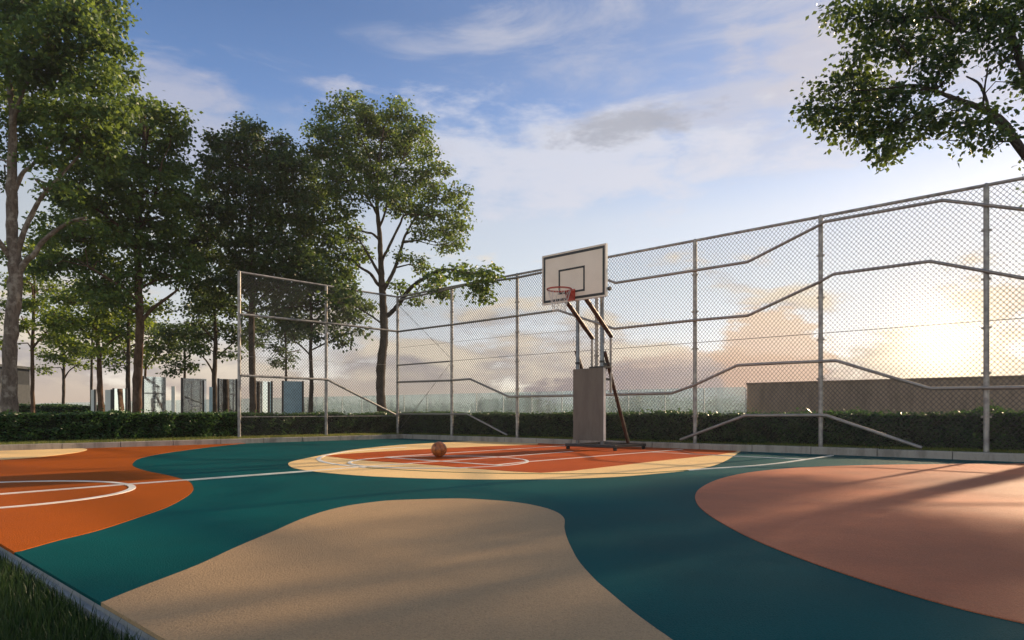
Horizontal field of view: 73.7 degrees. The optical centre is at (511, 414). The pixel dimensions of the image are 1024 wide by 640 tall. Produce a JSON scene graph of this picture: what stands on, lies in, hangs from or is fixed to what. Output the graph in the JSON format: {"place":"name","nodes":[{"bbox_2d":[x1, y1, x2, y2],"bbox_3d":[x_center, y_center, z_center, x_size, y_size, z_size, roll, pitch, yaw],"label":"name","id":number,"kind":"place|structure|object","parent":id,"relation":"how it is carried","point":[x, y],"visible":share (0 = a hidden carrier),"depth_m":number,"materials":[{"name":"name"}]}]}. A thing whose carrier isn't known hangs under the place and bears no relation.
{"place":"outdoors","nodes":[
{"label":"outdoors","id":0,"kind":"place"},
{"bbox_2d":[0,364,35,411],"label":"shed","id":1,"kind":"structure","parent":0,"point":[23,384],"depth_m":37.48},
{"bbox_2d":[0,550,144,639],"bbox_3d":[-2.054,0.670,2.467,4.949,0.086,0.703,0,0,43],"label":"grass","id":2,"kind":"structure","parent":0,"point":[30,587],"depth_m":2.31,"materials":[{"name":"green plant"}]},
{"bbox_2d":[0,547,156,639],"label":"kerb","id":3,"kind":"structure","parent":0,"point":[87,603],"depth_m":2.45,"materials":[{"name":"concrete"}]},
{"bbox_2d":[0,0,1023,414],"label":"sky","id":4,"kind":"structure","parent":0,"point":[625,125],"materials":[{"name":"blue"}]},
{"bbox_2d":[14,438,1023,639],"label":"court surface","id":5,"kind":"object","parent":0,"point":[666,554],"visible":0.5,"depth_m":3.44,"materials":[{"name":"teal rubber"}]},
{"bbox_2d":[0,480,135,508],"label":"circle line","id":6,"kind":"object","parent":5,"relation":"on","point":[131,487],"visible":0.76,"depth_m":5.76,"materials":[{"name":"white paint"}]},
{"bbox_2d":[0,443,244,553],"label":"orange court field","id":7,"kind":"structure","parent":5,"relation":"on","point":[25,528],"depth_m":5.60,"materials":[{"name":"rubber"}]},
{"bbox_2d":[0,448,86,459],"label":"beige court patch","id":8,"kind":"object","parent":7,"relation":"on","point":[14,454],"visible":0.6,"depth_m":11.32,"materials":[{"name":"paint"}]},
{"bbox_2d":[0,451,573,494],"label":"long axis line","id":9,"kind":"object","parent":5,"relation":"on","point":[237,476],"visible":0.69,"depth_m":7.05,"materials":[{"name":"white paint"}]},
{"bbox_2d":[316,447,402,467],"bbox_3d":[-2.453,0.650,10.895,1.070,0.020,5.306,0,0,-4],"label":"three point line","id":10,"kind":"object","parent":5,"relation":"on","point":[319,459],"visible":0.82,"depth_m":10.21,"materials":[{"name":"white paint"}]},
{"bbox_2d":[101,498,671,639],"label":"tan court field","id":11,"kind":"structure","parent":5,"relation":"on","point":[448,569],"depth_m":2.58,"materials":[{"name":"rubber"}]},
{"bbox_2d":[348,456,528,468],"bbox_3d":[-0.997,0.649,9.401,2.465,0.022,2.465,0,0,0],"label":"free throw circle line","id":12,"kind":"object","parent":5,"relation":"on","point":[349,462],"visible":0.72,"depth_m":8.57,"materials":[{"name":"white paint"}]},
{"bbox_2d":[386,457,499,465],"bbox_3d":[-0.997,0.648,9.401,2.380,0.024,0.045,0,0,43],"label":"free throw line","id":13,"kind":"object","parent":5,"relation":"on","point":[444,461],"visible":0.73,"depth_m":9.28,"materials":[{"name":"white paint"}]},
{"bbox_2d":[390,446,555,456],"bbox_3d":[-0.244,0.648,12.399,0.069,0.023,5.387,0,0,38],"label":"lane line","id":14,"kind":"object","parent":5,"relation":"on","point":[473,451],"visible":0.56,"depth_m":11.87,"materials":[{"name":"white paint"}]},
{"bbox_2d":[288,441,740,479],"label":"beige court field","id":15,"kind":"structure","parent":5,"relation":"on","point":[656,467],"depth_m":8.20,"materials":[{"name":"paint"}]},
{"bbox_2d":[366,467,687,473],"bbox_3d":[0.102,0.650,7.791,3.837,0.019,0.662,0,0,6],"label":"three point line","id":16,"kind":"object","parent":15,"relation":"on","point":[535,473],"visible":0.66,"depth_m":7.48,"materials":[{"name":"white paint"}]},
{"bbox_2d":[327,443,735,472],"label":"rust court field","id":17,"kind":"structure","parent":15,"relation":"on","point":[574,463],"depth_m":10.48,"materials":[{"name":"paint"}]},
{"bbox_2d":[431,442,446,456],"bbox_3d":[-1.099,0.521,10.284,0.236,0.233,0.233,0,0,0],"label":"basketball","id":18,"kind":"object","parent":17,"relation":"on","point":[438,449],"visible":1,"depth_m":10.20,"materials":[{"name":"rubber"}]},
{"bbox_2d":[542,243,645,450],"bbox_3d":[1.402,-1.142,12.473,1.476,3.585,2.020,0,0,43],"label":"basketball stand","id":19,"kind":"object","parent":17,"relation":"on","point":[576,275],"visible":0.99,"depth_m":12.44,"materials":[{"name":"paint"}]},
{"bbox_2d":[496,449,682,464],"bbox_3d":[1.420,0.648,10.635,0.128,0.023,5.153,0,0,41],"label":"lane line","id":20,"kind":"object","parent":5,"relation":"on","point":[582,457],"visible":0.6,"depth_m":10.16,"materials":[{"name":"white paint"}]},
{"bbox_2d":[659,452,800,458],"bbox_3d":[3.306,0.650,10.820,2.650,0.020,0.058,0,0,44],"label":"base line","id":21,"kind":"object","parent":5,"relation":"on","point":[743,456],"visible":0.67,"depth_m":10.46,"materials":[{"name":"white paint"}]},
{"bbox_2d":[688,455,833,470],"bbox_3d":[3.621,0.650,9.280,4.171,0.020,0.262,0,0,-43],"label":"three point line","id":22,"kind":"object","parent":5,"relation":"on","point":[761,464],"visible":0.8,"depth_m":8.75,"materials":[{"name":"white paint"}]},
{"bbox_2d":[695,464,1023,623],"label":"salmon court field","id":23,"kind":"structure","parent":5,"relation":"on","point":[951,535],"depth_m":4.09,"materials":[{"name":"rubber"}]},
{"bbox_2d":[30,433,1023,452],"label":"lawn","id":24,"kind":"structure","parent":0,"point":[664,441],"depth_m":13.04,"materials":[{"name":"plant"}]},
{"bbox_2d":[0,238,93,412],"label":"tree","id":25,"kind":"object","parent":24,"relation":"on","point":[32,304],"visible":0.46,"depth_m":23.94,"materials":[{"name":"green plant"}]},
{"bbox_2d":[19,402,104,414],"bbox_3d":[-16.710,0.048,25.534,3.465,1.074,1.271,0,0,-4],"label":"hedge","id":26,"kind":"object","parent":24,"relation":"on","point":[51,408],"visible":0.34,"depth_m":25.11,"materials":[{"name":"green plant"}]},
{"bbox_2d":[27,326,96,403],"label":"tree","id":27,"kind":"object","parent":24,"relation":"on","point":[63,359],"visible":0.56,"depth_m":30.63,"materials":[{"name":"green plant"}]},
{"bbox_2d":[0,0,163,412],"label":"tree","id":28,"kind":"object","parent":24,"relation":"on","point":[54,57],"visible":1,"depth_m":15.16,"materials":[{"name":"green plant"}]},
{"bbox_2d":[31,279,134,411],"bbox_3d":[-13.356,-1.808,21.072,3.476,4.842,2.726,0,0,0],"label":"tree","id":29,"kind":"object","parent":24,"relation":"on","point":[56,319],"visible":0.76,"depth_m":20.88,"materials":[{"name":"green plant"}]},
{"bbox_2d":[91,389,96,410],"bbox_3d":[-13.487,-0.126,22.008,0.162,1.383,0.062,0,0,0],"label":"screen panel","id":30,"kind":"object","parent":24,"relation":"on","point":[94,400],"visible":0.56,"depth_m":21.99,"materials":[{"name":"metal"}]},
{"bbox_2d":[68,295,122,403],"bbox_3d":[-18.898,-2.493,30.371,2.990,6.188,2.042,0,0,11],"label":"tree","id":31,"kind":"object","parent":24,"relation":"on","point":[90,358],"visible":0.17,"depth_m":29.96,"materials":[{"name":"green plant"}]},
{"bbox_2d":[105,389,111,411],"bbox_3d":[-12.997,-0.126,22.014,0.228,1.383,0.060,0,0,-6],"label":"screen panel","id":32,"kind":"object","parent":24,"relation":"on","point":[108,399],"visible":0.45,"depth_m":22.00,"materials":[{"name":"paint"}]},
{"bbox_2d":[18,88,220,412],"bbox_3d":[-11.170,-4.338,19.069,5.915,9.900,4.122,0,0,0],"label":"tree","id":33,"kind":"object","parent":24,"relation":"on","point":[132,205],"visible":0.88,"depth_m":18.65,"materials":[{"name":"green plant"}]},
{"bbox_2d":[112,388,126,410],"bbox_3d":[-12.662,-0.145,22.046,0.425,1.420,0.060,0,0,-14],"label":"screen panel","id":34,"kind":"object","parent":24,"relation":"on","point":[119,397],"visible":0.46,"depth_m":22.03,"materials":[{"name":"metal"}]},
{"bbox_2d":[86,295,181,411],"bbox_3d":[-13.260,-1.890,23.809,4.008,5.018,2.279,0,0,39],"label":"tree","id":35,"kind":"object","parent":24,"relation":"on","point":[130,319],"visible":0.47,"depth_m":23.94,"materials":[{"name":"green plant"}]},
{"bbox_2d":[122,315,180,376],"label":"tree","id":36,"kind":"object","parent":24,"relation":"on","point":[154,351],"visible":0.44,"depth_m":27.90,"materials":[{"name":"green plant"}]},
{"bbox_2d":[142,376,165,412],"bbox_3d":[-11.382,-0.327,21.708,0.687,1.784,0.060,0,0,-41],"label":"screen panel","id":37,"kind":"object","parent":24,"relation":"on","point":[153,394],"visible":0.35,"depth_m":21.70,"materials":[{"name":"mirror"}]},
{"bbox_2d":[171,386,174,411],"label":"screen panel","id":38,"kind":"object","parent":24,"relation":"on","point":[172,398],"visible":0.64,"depth_m":21.99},
{"bbox_2d":[145,317,227,378],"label":"tree","id":39,"kind":"object","parent":24,"relation":"on","point":[184,361],"visible":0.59,"depth_m":26.83,"materials":[{"name":"green plant"}]},
{"bbox_2d":[181,378,205,412],"bbox_3d":[-10.130,-0.300,21.734,0.765,1.729,0.060,0,0,-41],"label":"screen panel","id":40,"kind":"object","parent":24,"relation":"on","point":[193,394],"visible":0.56,"depth_m":21.72,"materials":[{"name":"mirror"}]},
{"bbox_2d":[0,432,403,444],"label":"grass","id":41,"kind":"structure","parent":24,"relation":"on","point":[147,439],"depth_m":14.88,"materials":[{"name":"green plant"}]},
{"bbox_2d":[209,387,211,411],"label":"screen panel","id":42,"kind":"object","parent":24,"relation":"on","point":[210,399],"visible":0.64,"depth_m":22.01,"materials":[{"name":"glass"}]},
{"bbox_2d":[0,407,421,442],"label":"hedge","id":43,"kind":"object","parent":24,"relation":"on","point":[15,426],"visible":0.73,"depth_m":15.20,"materials":[{"name":"green plant"}]},
{"bbox_2d":[169,290,272,411],"bbox_3d":[-9.918,-1.985,23.240,3.481,5.207,2.645,0,0,0],"label":"tree","id":44,"kind":"object","parent":24,"relation":"on","point":[216,324],"visible":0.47,"depth_m":22.97,"materials":[{"name":"green plant"}]},
{"bbox_2d":[217,378,236,412],"bbox_3d":[-9.039,-0.290,21.683,0.610,1.711,0.060,0,0,-41],"label":"screen panel","id":45,"kind":"object","parent":24,"relation":"on","point":[226,393],"visible":0.6,"depth_m":21.66,"materials":[{"name":"mirror"}]},
{"bbox_2d":[170,111,344,412],"bbox_3d":[-7.942,-4.367,20.844,5.591,9.951,3.991,0,0,-14],"label":"tree","id":46,"kind":"object","parent":24,"relation":"on","point":[274,167],"visible":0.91,"depth_m":20.34,"materials":[{"name":"green plant"}]},
{"bbox_2d":[256,381,272,413],"bbox_3d":[-7.864,-0.254,21.690,0.517,1.638,0.060,0,0,-41],"label":"screen panel","id":47,"kind":"object","parent":24,"relation":"on","point":[267,401],"visible":0.51,"depth_m":21.68,"materials":[{"name":"mirror"}]},
{"bbox_2d":[243,308,322,380],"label":"tree","id":48,"kind":"object","parent":24,"relation":"on","point":[277,361],"visible":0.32,"depth_m":28.04,"materials":[{"name":"green plant"}]},
{"bbox_2d":[282,381,303,413],"bbox_3d":[-6.939,-0.254,21.614,0.668,1.638,0.060,0,0,-22],"label":"screen panel","id":49,"kind":"object","parent":24,"relation":"on","point":[291,397],"visible":0.38,"depth_m":21.60,"materials":[{"name":"paint"}]},
{"bbox_2d":[247,263,373,412],"bbox_3d":[-5.729,-2.057,19.144,3.679,5.334,5.516,0,0,-10],"label":"tree","id":50,"kind":"object","parent":24,"relation":"on","point":[337,299],"visible":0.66,"depth_m":20.33,"materials":[{"name":"green plant"}]},
{"bbox_2d":[237,271,397,438],"bbox_3d":[-4.779,-1.315,17.432,0.144,4.030,4.573,0,0,43],"label":"chain link fence","id":51,"kind":"object","parent":24,"relation":"on","point":[326,416],"visible":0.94,"depth_m":17.12,"materials":[{"name":"metal"}]},
{"bbox_2d":[285,87,510,411],"bbox_3d":[-2.583,-5.058,20.480,10.562,11.458,5.572,0,0,42],"label":"tree","id":52,"kind":"object","parent":24,"relation":"on","point":[371,125],"visible":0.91,"depth_m":21.60,"materials":[{"name":"green plant"}]},
{"bbox_2d":[59,388,746,413],"bbox_3d":[-13.579,-0.117,34.354,50.022,1.385,0.040,0,0,35],"label":"glass balustrade","id":53,"kind":"object","parent":24,"relation":"on","point":[503,403],"visible":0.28,"depth_m":24.22,"materials":[{"name":"glass"}]},
{"bbox_2d":[396,176,1023,451],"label":"chain link fence","id":54,"kind":"object","parent":24,"relation":"on","point":[986,230],"visible":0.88,"depth_m":11.89,"materials":[{"name":"metal"}]},
{"bbox_2d":[402,400,1023,450],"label":"hedge","id":55,"kind":"object","parent":24,"relation":"on","point":[904,417],"visible":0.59,"depth_m":12.68,"materials":[{"name":"green plant"}]},
{"bbox_2d":[746,375,1023,414],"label":"boundary wall","id":56,"kind":"structure","parent":24,"relation":"on","point":[892,397],"depth_m":17.97,"materials":[{"name":"concrete"}]},
{"bbox_2d":[788,0,1023,173],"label":"tree","id":57,"kind":"object","parent":24,"relation":"on","point":[1007,18],"visible":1,"depth_m":10.82,"materials":[{"name":"green plant"}]},
{"bbox_2d":[1004,56,1023,206],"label":"tree","id":58,"kind":"object","parent":24,"relation":"on","point":[1019,161],"visible":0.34,"depth_m":18.29,"materials":[{"name":"green plant"}]},
{"label":"ground","id":59,"kind":"structure","parent":0,"visible":0},
{"bbox_2d":[0,434,401,450],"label":"kerb","id":60,"kind":"structure","parent":59,"relation":"on","point":[8,447],"depth_m":14.45,"materials":[{"name":"concrete"}]},
{"bbox_2d":[274,393,744,414],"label":"distant trees","id":61,"kind":"object","parent":59,"relation":"on","point":[723,403],"visible":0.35,"depth_m":88.18,"materials":[{"name":"green plant"}]},
{"bbox_2d":[402,434,1023,461],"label":"kerb","id":62,"kind":"structure","parent":59,"relation":"on","point":[987,456],"depth_m":11.52,"materials":[{"name":"concrete"}]}
]}

